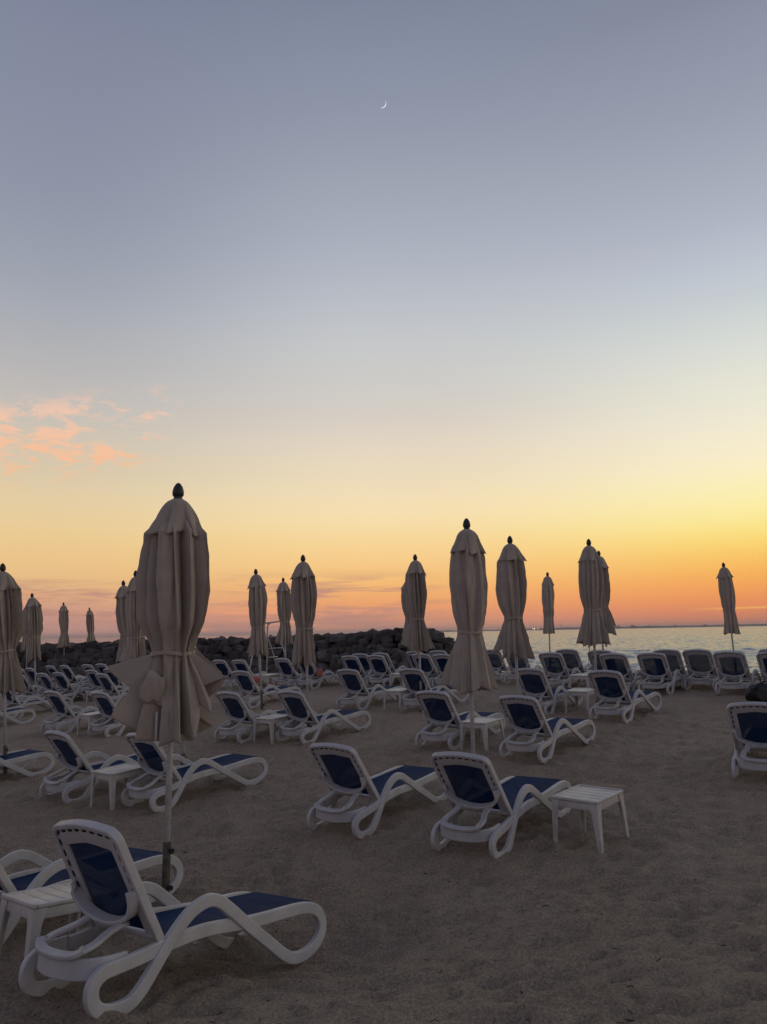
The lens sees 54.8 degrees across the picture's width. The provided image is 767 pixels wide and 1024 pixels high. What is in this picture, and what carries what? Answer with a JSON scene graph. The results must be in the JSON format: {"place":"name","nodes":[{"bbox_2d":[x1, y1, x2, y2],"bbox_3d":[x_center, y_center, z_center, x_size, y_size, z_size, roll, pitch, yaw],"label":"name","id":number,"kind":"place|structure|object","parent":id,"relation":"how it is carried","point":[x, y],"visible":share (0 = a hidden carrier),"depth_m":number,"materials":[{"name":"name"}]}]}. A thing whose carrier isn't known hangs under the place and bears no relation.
{"place":"outdoors","nodes":[
{"label":"outdoors","id":0,"kind":"place"},
{"bbox_2d":[0,673,766,1023],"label":"beach","id":1,"kind":"structure","parent":0,"point":[596,933],"depth_m":5.87,"materials":[{"name":"sand"}]},
{"bbox_2d":[0,563,27,773],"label":"closed parasol","id":2,"kind":"object","parent":1,"relation":"on","point":[11,635],"visible":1,"depth_m":11.37,"materials":[{"name":"fabric"}]},
{"bbox_2d":[0,708,35,723],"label":"sun lounger","id":3,"kind":"object","parent":1,"relation":"on","point":[11,711],"visible":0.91,"depth_m":17.17,"materials":[{"name":"white plastic"}]},
{"bbox_2d":[21,609,28,667],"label":"closed parasol","id":4,"kind":"object","parent":1,"relation":"on","point":[25,642],"visible":0.34,"depth_m":32.27,"materials":[{"name":"fabric"}]},
{"bbox_2d":[0,749,54,776],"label":"sun lounger","id":5,"kind":"object","parent":1,"relation":"on","point":[9,760],"visible":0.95,"depth_m":11.10,"materials":[{"name":"white plastic"}]},
{"bbox_2d":[24,593,42,689],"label":"closed parasol","id":6,"kind":"object","parent":1,"relation":"on","point":[33,619],"visible":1,"depth_m":22.35,"materials":[{"name":"fabric"}]},
{"bbox_2d":[0,690,72,718],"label":"sun lounger","id":7,"kind":"object","parent":1,"relation":"on","point":[11,700],"visible":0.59,"depth_m":18.69,"materials":[{"name":"white plastic"}]},
{"bbox_2d":[15,675,77,700],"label":"sun lounger","id":8,"kind":"object","parent":1,"relation":"on","point":[30,688],"visible":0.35,"depth_m":21.40,"materials":[{"name":"white plastic"}]},
{"bbox_2d":[25,668,81,694],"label":"sun lounger","id":9,"kind":"object","parent":1,"relation":"on","point":[30,672],"visible":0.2,"depth_m":24.34,"materials":[{"name":"white plastic"}]},
{"bbox_2d":[0,882,111,958],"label":"side table","id":10,"kind":"object","parent":1,"relation":"on","point":[35,907],"visible":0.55,"depth_m":4.38,"materials":[{"name":"plastic"}]},
{"bbox_2d":[56,602,70,654],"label":"closed parasol","id":11,"kind":"object","parent":1,"relation":"on","point":[63,641],"visible":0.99,"depth_m":33.36,"materials":[{"name":"fabric"}]},
{"bbox_2d":[34,673,93,699],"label":"sun lounger","id":12,"kind":"object","parent":1,"relation":"on","point":[48,684],"visible":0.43,"depth_m":21.32,"materials":[{"name":"white plastic"}]},
{"bbox_2d":[45,665,87,685],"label":"sun lounger","id":13,"kind":"object","parent":1,"relation":"on","point":[50,669],"visible":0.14,"depth_m":24.91,"materials":[{"name":"white plastic"}]},
{"bbox_2d":[52,672,94,702],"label":"sun lounger","id":14,"kind":"object","parent":1,"relation":"on","point":[62,681],"visible":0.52,"depth_m":21.21,"materials":[{"name":"white plastic"}]},
{"bbox_2d":[59,665,89,686],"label":"sun lounger","id":15,"kind":"object","parent":1,"relation":"on","point":[66,670],"visible":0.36,"depth_m":24.62,"materials":[{"name":"white plastic"}]},
{"bbox_2d":[41,690,118,733],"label":"sun lounger","id":16,"kind":"object","parent":1,"relation":"on","point":[61,709],"visible":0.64,"depth_m":15.30,"materials":[{"name":"white plastic"}]},
{"bbox_2d":[81,664,94,685],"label":"sun lounger","id":17,"kind":"object","parent":1,"relation":"on","point":[85,667],"visible":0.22,"depth_m":24.15,"materials":[{"name":"white plastic"}]},
{"bbox_2d":[86,607,95,641],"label":"closed parasol","id":18,"kind":"object","parent":1,"relation":"on","point":[90,624],"visible":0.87,"depth_m":39.24,"materials":[{"name":"fabric"}]},
{"bbox_2d":[0,847,183,943],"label":"sun lounger","id":19,"kind":"object","parent":1,"relation":"on","point":[47,872],"visible":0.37,"depth_m":5.50,"materials":[{"name":"white plastic"}]},
{"bbox_2d":[77,711,112,734],"bbox_3d":[-5.782,4.243,14.820,0.472,0.429,0.512,-9,-9,37],"label":"side table","id":20,"kind":"object","parent":1,"relation":"on","point":[90,716],"visible":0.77,"depth_m":14.71,"materials":[{"name":"plastic"}]},
{"bbox_2d":[86,689,112,707],"bbox_3d":[-7.529,4.950,19.610,0.472,0.429,0.512,-9,-9,37],"label":"side table","id":21,"kind":"object","parent":1,"relation":"on","point":[88,693],"visible":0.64,"depth_m":19.55,"materials":[{"name":"plastic"}]},
{"bbox_2d":[83,670,126,699],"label":"sun lounger","id":22,"kind":"object","parent":1,"relation":"on","point":[90,674],"visible":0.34,"depth_m":21.35,"materials":[{"name":"white plastic"}]},
{"bbox_2d":[87,691,125,737],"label":"sun lounger","id":23,"kind":"object","parent":1,"relation":"on","point":[105,703],"visible":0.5,"depth_m":14.38,"materials":[{"name":"white plastic"}]},
{"bbox_2d":[39,730,180,803],"bbox_3d":[-3.636,3.276,9.997,0.644,0.900,1.828,-9,-9,39],"label":"sun lounger","id":24,"kind":"object","parent":1,"relation":"on","point":[72,758],"visible":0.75,"depth_m":9.48,"materials":[{"name":"white plastic"}]},
{"bbox_2d":[93,673,128,705],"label":"sun lounger","id":25,"kind":"object","parent":1,"relation":"on","point":[105,681],"visible":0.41,"depth_m":19.57,"materials":[{"name":"white plastic"}]},
{"bbox_2d":[103,668,128,699],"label":"sun lounger","id":26,"kind":"object","parent":1,"relation":"on","point":[115,680],"visible":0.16,"depth_m":21.29,"materials":[{"name":"white plastic"}]},
{"bbox_2d":[90,763,147,809],"bbox_3d":[-3.245,3.367,9.087,0.472,0.429,0.512,-9,-9,37],"label":"side table","id":27,"kind":"object","parent":1,"relation":"on","point":[111,775],"visible":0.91,"depth_m":9.00,"materials":[{"name":"plastic"}]},
{"bbox_2d":[114,580,129,688],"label":"closed parasol","id":28,"kind":"object","parent":1,"relation":"on","point":[120,597],"visible":0.56,"depth_m":18.44,"materials":[{"name":"fabric"}]},
{"bbox_2d":[119,570,145,661],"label":"closed parasol","id":29,"kind":"object","parent":1,"relation":"on","point":[135,646],"visible":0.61,"depth_m":14.94,"materials":[{"name":"fabric"}]},
{"bbox_2d":[107,483,224,905],"bbox_3d":[-1.723,1.545,5.759,0.876,3.622,0.663,-7,-11,33],"label":"closed parasol","id":30,"kind":"object","parent":1,"relation":"on","point":[173,681],"visible":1,"depth_m":5.73,"materials":[{"name":"fabric"}]},
{"bbox_2d":[18,819,326,1018],"bbox_3d":[-1.158,2.317,4.504,0.644,0.900,1.829,-12,-22,34],"label":"sun lounger","id":31,"kind":"object","parent":1,"relation":"on","point":[111,891],"visible":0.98,"depth_m":4.03,"materials":[{"name":"white plastic"}]},
{"bbox_2d":[121,733,267,811],"bbox_3d":[-2.370,3.120,9.381,0.644,0.900,1.829,-9,-9,38],"label":"sun lounger","id":32,"kind":"object","parent":1,"relation":"on","point":[152,757],"visible":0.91,"depth_m":8.98,"materials":[{"name":"white plastic"}]},
{"bbox_2d":[181,635,221,764],"bbox_3d":[-2.662,2.305,10.158,0.881,3.622,0.637,1,-10,-13],"label":"closed parasol","id":33,"kind":"object","parent":1,"relation":"on","point":[198,653],"visible":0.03,"depth_m":10.16,"materials":[{"name":"fabric"}]},
{"bbox_2d":[212,660,266,688],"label":"sun lounger","id":34,"kind":"object","parent":1,"relation":"on","point":[222,666],"visible":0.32,"depth_m":22.19,"materials":[{"name":"white plastic"}]},
{"bbox_2d":[230,660,281,688],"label":"sun lounger","id":35,"kind":"object","parent":1,"relation":"on","point":[242,665],"visible":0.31,"depth_m":21.64,"materials":[{"name":"white plastic"}]},
{"bbox_2d":[247,569,268,709],"bbox_3d":[-2.904,3.119,17.071,0.490,3.618,0.517,-1,-9,-1],"label":"closed parasol","id":36,"kind":"object","parent":1,"relation":"on","point":[257,602],"visible":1,"depth_m":17.01,"materials":[{"name":"fabric"}]},
{"bbox_2d":[71,637,444,666],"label":"rock breakwater","id":37,"kind":"object","parent":1,"relation":"on","point":[394,642],"visible":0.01,"depth_m":27.55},
{"bbox_2d":[47,658,60,668],"bbox_3d":[-14.625,6.875,33.018,0.651,0.612,0.846,-27,-35,26],"label":"boulder","id":38,"kind":"object","parent":37,"relation":"on","point":[55,663],"visible":0.45,"depth_m":32.74,"materials":[{"name":"stone"}]},
{"bbox_2d":[78,657,93,665],"bbox_3d":[-13.007,6.659,32.397,0.721,0.513,0.699,0,11,1],"label":"boulder","id":39,"kind":"object","parent":37,"relation":"on","point":[84,660],"visible":0.44,"depth_m":32.16,"materials":[{"name":"stone"}]},
{"bbox_2d":[85,648,101,656],"bbox_3d":[-12.854,6.397,32.892,0.691,0.680,0.636,15,-1,42],"label":"boulder","id":40,"kind":"object","parent":37,"relation":"on","point":[89,652],"visible":0.41,"depth_m":32.69,"materials":[{"name":"stone"}]},
{"bbox_2d":[102,645,118,658],"bbox_3d":[-11.972,6.290,32.511,0.458,0.825,0.750,3,5,20],"label":"boulder","id":41,"kind":"object","parent":37,"relation":"on","point":[105,652],"visible":0.38,"depth_m":32.25,"materials":[{"name":"stone"}]},
{"bbox_2d":[229,651,243,660],"bbox_3d":[-5.915,5.829,30.023,0.508,0.376,0.568,-11,-14,24],"label":"boulder","id":42,"kind":"object","parent":37,"relation":"on","point":[235,654],"visible":0.76,"depth_m":29.82,"materials":[{"name":"stone"}]},
{"bbox_2d":[25,628,454,674],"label":"smaller boulders","id":43,"kind":"object","parent":37,"relation":"on","point":[331,666],"visible":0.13,"depth_m":27.78,"materials":[{"name":"stone"}]},
{"bbox_2d":[270,648,284,662],"bbox_3d":[-4.164,5.640,29.170,0.439,0.479,0.590,1,10,25],"label":"boulder","id":44,"kind":"object","parent":37,"relation":"on","point":[279,653],"visible":0.55,"depth_m":29.02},
{"bbox_2d":[317,650,326,662],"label":"boulder","id":45,"kind":"object","parent":37,"relation":"on","point":[321,654],"visible":0.81,"depth_m":27.74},
{"bbox_2d":[315,639,332,648],"bbox_3d":[-2.316,5.119,28.695,0.379,0.474,0.626,-18,4,32],"label":"boulder","id":46,"kind":"object","parent":37,"relation":"on","point":[324,644],"visible":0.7,"depth_m":28.53,"materials":[{"name":"stone"}]},
{"bbox_2d":[326,645,341,653],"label":"boulder","id":47,"kind":"object","parent":37,"relation":"on","point":[333,650],"visible":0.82,"depth_m":27.91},
{"bbox_2d":[346,637,358,646],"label":"boulder","id":48,"kind":"object","parent":37,"relation":"on","point":[351,641],"visible":0.62,"depth_m":27.99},
{"bbox_2d":[380,635,392,643],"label":"boulder","id":49,"kind":"object","parent":37,"relation":"on","point":[386,638],"visible":0.63,"depth_m":27.30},
{"bbox_2d":[390,652,401,664],"bbox_3d":[0.453,5.231,26.202,0.501,0.546,0.336,-2,-9,-40],"label":"boulder","id":50,"kind":"object","parent":37,"relation":"on","point":[396,656],"visible":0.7,"depth_m":26.07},
{"bbox_2d":[214,691,306,743],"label":"sun lounger","id":51,"kind":"object","parent":1,"relation":"on","point":[237,711],"visible":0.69,"depth_m":12.96,"materials":[{"name":"white plastic"}]},
{"bbox_2d":[232,670,300,708],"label":"sun lounger","id":52,"kind":"object","parent":1,"relation":"on","point":[246,683],"visible":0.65,"depth_m":17.57,"materials":[{"name":"white plastic"}]},
{"bbox_2d":[249,621,284,672],"bbox_3d":[-4.041,5.021,25.941,1.282,2.401,1.032,-1,-9,0],"label":"pipe frame","id":53,"kind":"object","parent":1,"relation":"on","point":[267,637],"visible":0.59,"depth_m":25.64,"materials":[{"name":"white paint"}]},
{"bbox_2d":[257,673,280,685],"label":"side table","id":54,"kind":"object","parent":1,"relation":"on","point":[269,676],"visible":0.89,"depth_m":21.22,"materials":[{"name":"plastic"}]},
{"bbox_2d":[253,713,293,743],"bbox_3d":[-1.907,3.746,12.780,0.472,0.429,0.512,-9,-9,37],"label":"side table","id":55,"kind":"object","parent":1,"relation":"on","point":[272,720],"visible":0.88,"depth_m":12.69,"materials":[{"name":"plastic"}]},
{"bbox_2d":[275,578,293,684],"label":"closed parasol","id":56,"kind":"object","parent":1,"relation":"on","point":[284,634],"visible":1,"depth_m":22.39,"materials":[{"name":"fabric"}]},
{"bbox_2d":[274,658,331,689],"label":"sun lounger","id":57,"kind":"object","parent":1,"relation":"on","point":[287,671],"visible":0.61,"depth_m":21.09,"materials":[{"name":"white plastic"}]},
{"bbox_2d":[290,555,316,732],"bbox_3d":[-1.422,2.578,13.480,0.511,3.622,0.527,-3,-9,0],"label":"closed parasol","id":58,"kind":"object","parent":1,"relation":"on","point":[303,596],"visible":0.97,"depth_m":13.47,"materials":[{"name":"fabric"}]},
{"bbox_2d":[295,663,340,689],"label":"sun lounger","id":59,"kind":"object","parent":1,"relation":"on","point":[312,672],"visible":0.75,"depth_m":20.75,"materials":[{"name":"white plastic"}]},
{"bbox_2d":[276,690,370,743],"bbox_3d":[-1.052,3.497,13.053,0.644,0.900,1.829,-9,-9,38],"label":"sun lounger","id":60,"kind":"object","parent":1,"relation":"on","point":[299,710],"visible":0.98,"depth_m":12.59,"materials":[{"name":"white plastic"}]},
{"bbox_2d":[340,655,373,686],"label":"sun lounger","id":61,"kind":"object","parent":1,"relation":"on","point":[351,662],"visible":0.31,"depth_m":20.45,"materials":[{"name":"white plastic"}]},
{"bbox_2d":[336,669,405,709],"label":"sun lounger","id":62,"kind":"object","parent":1,"relation":"on","point":[352,682],"visible":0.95,"depth_m":16.12,"materials":[{"name":"white plastic"}]},
{"bbox_2d":[352,653,399,684],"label":"sun lounger","id":63,"kind":"object","parent":1,"relation":"on","point":[367,668],"visible":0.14,"depth_m":21.08,"materials":[{"name":"white plastic"}]},
{"bbox_2d":[307,743,446,838],"bbox_3d":[-0.017,2.796,7.962,0.644,0.900,1.829,-9,-9,36],"label":"sun lounger","id":64,"kind":"object","parent":1,"relation":"on","point":[343,770],"visible":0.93,"depth_m":7.45,"materials":[{"name":"white plastic"}]},
{"bbox_2d":[366,655,401,687],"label":"sun lounger","id":65,"kind":"object","parent":1,"relation":"on","point":[379,666],"visible":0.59,"depth_m":20.03,"materials":[{"name":"white plastic"}]},
{"bbox_2d":[372,652,406,683],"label":"sun lounger","id":66,"kind":"object","parent":1,"relation":"on","point":[389,661],"visible":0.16,"depth_m":20.96,"materials":[{"name":"white plastic"}]},
{"bbox_2d":[389,672,404,687],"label":"side table","id":67,"kind":"object","parent":1,"relation":"on","point":[396,675],"visible":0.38,"depth_m":19.15,"materials":[{"name":"plastic"}]},
{"bbox_2d":[383,688,415,710],"bbox_3d":[0.333,3.958,15.610,0.472,0.429,0.512,-9,-9,37],"label":"side table","id":68,"kind":"object","parent":1,"relation":"on","point":[398,692],"visible":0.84,"depth_m":15.52,"materials":[{"name":"plastic"}]},
{"bbox_2d":[401,583,409,636],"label":"closed parasol","id":69,"kind":"object","parent":1,"relation":"on","point":[406,615],"visible":0.24,"depth_m":24.03,"materials":[{"name":"fabric"}]},
{"bbox_2d":[401,554,434,711],"bbox_3d":[0.715,2.677,15.354,0.538,3.622,0.559,6,-11,-35],"label":"closed parasol","id":70,"kind":"object","parent":1,"relation":"on","point":[416,637],"visible":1,"depth_m":15.34,"materials":[{"name":"fabric"}]},
{"bbox_2d":[406,651,430,677],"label":"sun lounger","id":71,"kind":"object","parent":1,"relation":"on","point":[409,654],"visible":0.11,"depth_m":21.09,"materials":[{"name":"white plastic"}]},
{"bbox_2d":[412,653,438,686],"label":"sun lounger","id":72,"kind":"object","parent":1,"relation":"on","point":[428,667],"visible":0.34,"depth_m":19.48,"materials":[{"name":"white plastic"}]},
{"bbox_2d":[399,668,468,710],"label":"sun lounger","id":73,"kind":"object","parent":1,"relation":"on","point":[412,678],"visible":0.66,"depth_m":15.32,"materials":[{"name":"white plastic"}]},
{"bbox_2d":[432,654,449,687],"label":"sun lounger","id":74,"kind":"object","parent":1,"relation":"on","point":[440,661],"visible":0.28,"depth_m":18.90,"materials":[{"name":"white plastic"}]},
{"bbox_2d":[415,690,504,750],"bbox_3d":[1.228,3.200,11.815,0.644,0.900,1.829,-9,-9,36],"label":"sun lounger","id":75,"kind":"object","parent":1,"relation":"on","point":[438,708],"visible":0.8,"depth_m":11.27,"materials":[{"name":"white plastic"}]},
{"bbox_2d":[440,518,497,753],"bbox_3d":[1.010,1.865,8.724,0.624,3.622,0.472,-8,-12,37],"label":"closed parasol","id":76,"kind":"object","parent":1,"relation":"on","point":[468,668],"visible":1,"depth_m":8.70,"materials":[{"name":"fabric"}]},
{"bbox_2d":[459,716,504,750],"bbox_3d":[1.474,3.318,11.043,0.472,0.429,0.512,-10,-9,40],"label":"side table","id":77,"kind":"object","parent":1,"relation":"on","point":[482,724],"visible":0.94,"depth_m":10.98,"materials":[{"name":"plastic"}]},
{"bbox_2d":[487,649,510,682],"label":"sun lounger","id":78,"kind":"object","parent":1,"relation":"on","point":[498,664],"visible":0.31,"depth_m":20.01,"materials":[{"name":"white plastic"}]},
{"bbox_2d":[430,751,571,859],"bbox_3d":[1.160,2.615,7.122,0.644,0.900,1.828,-9,-9,35],"label":"sun lounger","id":79,"kind":"object","parent":1,"relation":"on","point":[470,782],"visible":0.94,"depth_m":6.59,"materials":[{"name":"white plastic"}]},
{"bbox_2d":[491,536,534,694],"bbox_3d":[2.191,2.189,12.173,0.560,3.622,0.644,8,-13,-44],"label":"closed parasol","id":80,"kind":"object","parent":1,"relation":"on","point":[511,596],"visible":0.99,"depth_m":12.13,"materials":[{"name":"fabric"}]},
{"bbox_2d":[504,656,555,684],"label":"sun lounger","id":81,"kind":"object","parent":1,"relation":"on","point":[522,663],"visible":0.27,"depth_m":19.02,"materials":[{"name":"white plastic"}]},
{"bbox_2d":[498,695,595,763],"bbox_3d":[2.359,2.985,10.657,0.644,0.900,1.829,-9,-9,39],"label":"sun lounger","id":82,"kind":"object","parent":1,"relation":"on","point":[524,715],"visible":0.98,"depth_m":10.15,"materials":[{"name":"white plastic"}]},
{"bbox_2d":[542,572,554,651],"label":"closed parasol","id":83,"kind":"object","parent":1,"relation":"on","point":[548,595],"visible":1,"depth_m":23.48,"materials":[{"name":"fabric"}]},
{"bbox_2d":[514,668,582,715],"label":"sun lounger","id":84,"kind":"object","parent":1,"relation":"on","point":[533,682],"visible":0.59,"depth_m":13.80,"materials":[{"name":"white plastic"}]},
{"bbox_2d":[538,652,590,687],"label":"sun lounger","id":85,"kind":"object","parent":1,"relation":"on","point":[553,664],"visible":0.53,"depth_m":17.26,"materials":[{"name":"white plastic"}]},
{"bbox_2d":[556,649,592,684],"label":"sun lounger","id":86,"kind":"object","parent":1,"relation":"on","point":[572,658],"visible":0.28,"depth_m":18.42,"materials":[{"name":"white plastic"}]},
{"bbox_2d":[568,673,589,687],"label":"side table","id":87,"kind":"object","parent":1,"relation":"on","point":[581,676],"visible":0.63,"depth_m":16.18,"materials":[{"name":"plastic"}]},
{"bbox_2d":[564,687,597,712],"bbox_3d":[3.687,3.516,13.750,0.472,0.429,0.512,-9,-9,37],"label":"side table","id":88,"kind":"object","parent":1,"relation":"on","point":[575,692],"visible":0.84,"depth_m":13.66,"materials":[{"name":"plastic"}]},
{"bbox_2d":[550,784,628,853],"bbox_3d":[1.846,2.737,6.629,0.472,0.429,0.512,-11,-11,43],"label":"side table","id":89,"kind":"object","parent":1,"relation":"on","point":[595,800],"visible":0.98,"depth_m":6.58,"materials":[{"name":"plastic"}]},
{"bbox_2d":[576,539,610,702],"bbox_3d":[3.959,2.306,14.033,0.583,3.622,0.601,4,-11,-28],"label":"closed parasol","id":90,"kind":"object","parent":1,"relation":"on","point":[593,631],"visible":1,"depth_m":14.01,"materials":[{"name":"fabric"}]},
{"bbox_2d":[597,550,616,649],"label":"closed parasol","id":91,"kind":"object","parent":1,"relation":"on","point":[608,620],"visible":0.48,"depth_m":17.70,"materials":[{"name":"fabric"}]},
{"bbox_2d":[587,650,639,687],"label":"sun lounger","id":92,"kind":"object","parent":1,"relation":"on","point":[598,654],"visible":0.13,"depth_m":17.26,"materials":[{"name":"white plastic"}]},
{"bbox_2d":[599,653,642,690],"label":"sun lounger","id":93,"kind":"object","parent":1,"relation":"on","point":[618,662],"visible":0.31,"depth_m":15.89,"materials":[{"name":"white plastic"}]},
{"bbox_2d":[588,670,661,723],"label":"sun lounger","id":94,"kind":"object","parent":1,"relation":"on","point":[609,687],"visible":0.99,"depth_m":12.64,"materials":[{"name":"white plastic"}]},
{"bbox_2d":[637,652,691,694],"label":"sun lounger","id":95,"kind":"object","parent":1,"relation":"on","point":[654,668],"visible":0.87,"depth_m":15.48,"materials":[{"name":"white plastic"}]},
{"bbox_2d":[653,649,702,689],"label":"sun lounger","id":96,"kind":"object","parent":1,"relation":"on","point":[674,659],"visible":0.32,"depth_m":16.18,"materials":[{"name":"white plastic"}]},
{"bbox_2d":[682,649,735,690],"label":"sun lounger","id":97,"kind":"object","parent":1,"relation":"on","point":[699,663],"visible":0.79,"depth_m":15.79,"materials":[{"name":"white plastic"}]},
{"bbox_2d":[716,563,740,650],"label":"closed parasol","id":98,"kind":"object","parent":1,"relation":"on","point":[726,591],"visible":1,"depth_m":20.76,"materials":[{"name":"fabric"}]},
{"bbox_2d":[713,651,761,695],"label":"sun lounger","id":99,"kind":"object","parent":1,"relation":"on","point":[731,666],"visible":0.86,"depth_m":14.75,"materials":[{"name":"white plastic"}]},
{"bbox_2d":[727,702,766,778],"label":"sun lounger","id":100,"kind":"object","parent":1,"relation":"on","point":[748,722],"visible":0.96,"depth_m":8.38,"materials":[{"name":"white plastic"}]},
{"bbox_2d":[756,651,766,682],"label":"sun lounger","id":101,"kind":"object","parent":1,"relation":"on","point":[761,657],"visible":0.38,"depth_m":14.22,"materials":[{"name":"white plastic"}]},
{"bbox_2d":[0,0,766,638],"label":"sky","id":102,"kind":"structure","parent":0,"point":[520,294],"materials":[{"name":"blue"}]},
{"bbox_2d":[19,626,766,672],"bbox_3d":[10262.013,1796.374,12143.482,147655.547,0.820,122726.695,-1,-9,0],"label":"sea","id":103,"kind":"structure","parent":0,"point":[750,642],"depth_m":140.66,"materials":[{"name":"blue liquid"}]},
{"bbox_2d":[440,624,766,631],"bbox_3d":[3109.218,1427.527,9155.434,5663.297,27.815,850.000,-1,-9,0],"label":"coast","id":104,"kind":"structure","parent":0,"point":[568,628],"depth_m":8789.77,"materials":[{"name":"grey"}]},
{"bbox_2d":[745,681,766,701],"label":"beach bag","id":105,"kind":"object","parent":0,"point":[756,692],"visible":0.91,"depth_m":13.32,"materials":[{"name":"fabric"}]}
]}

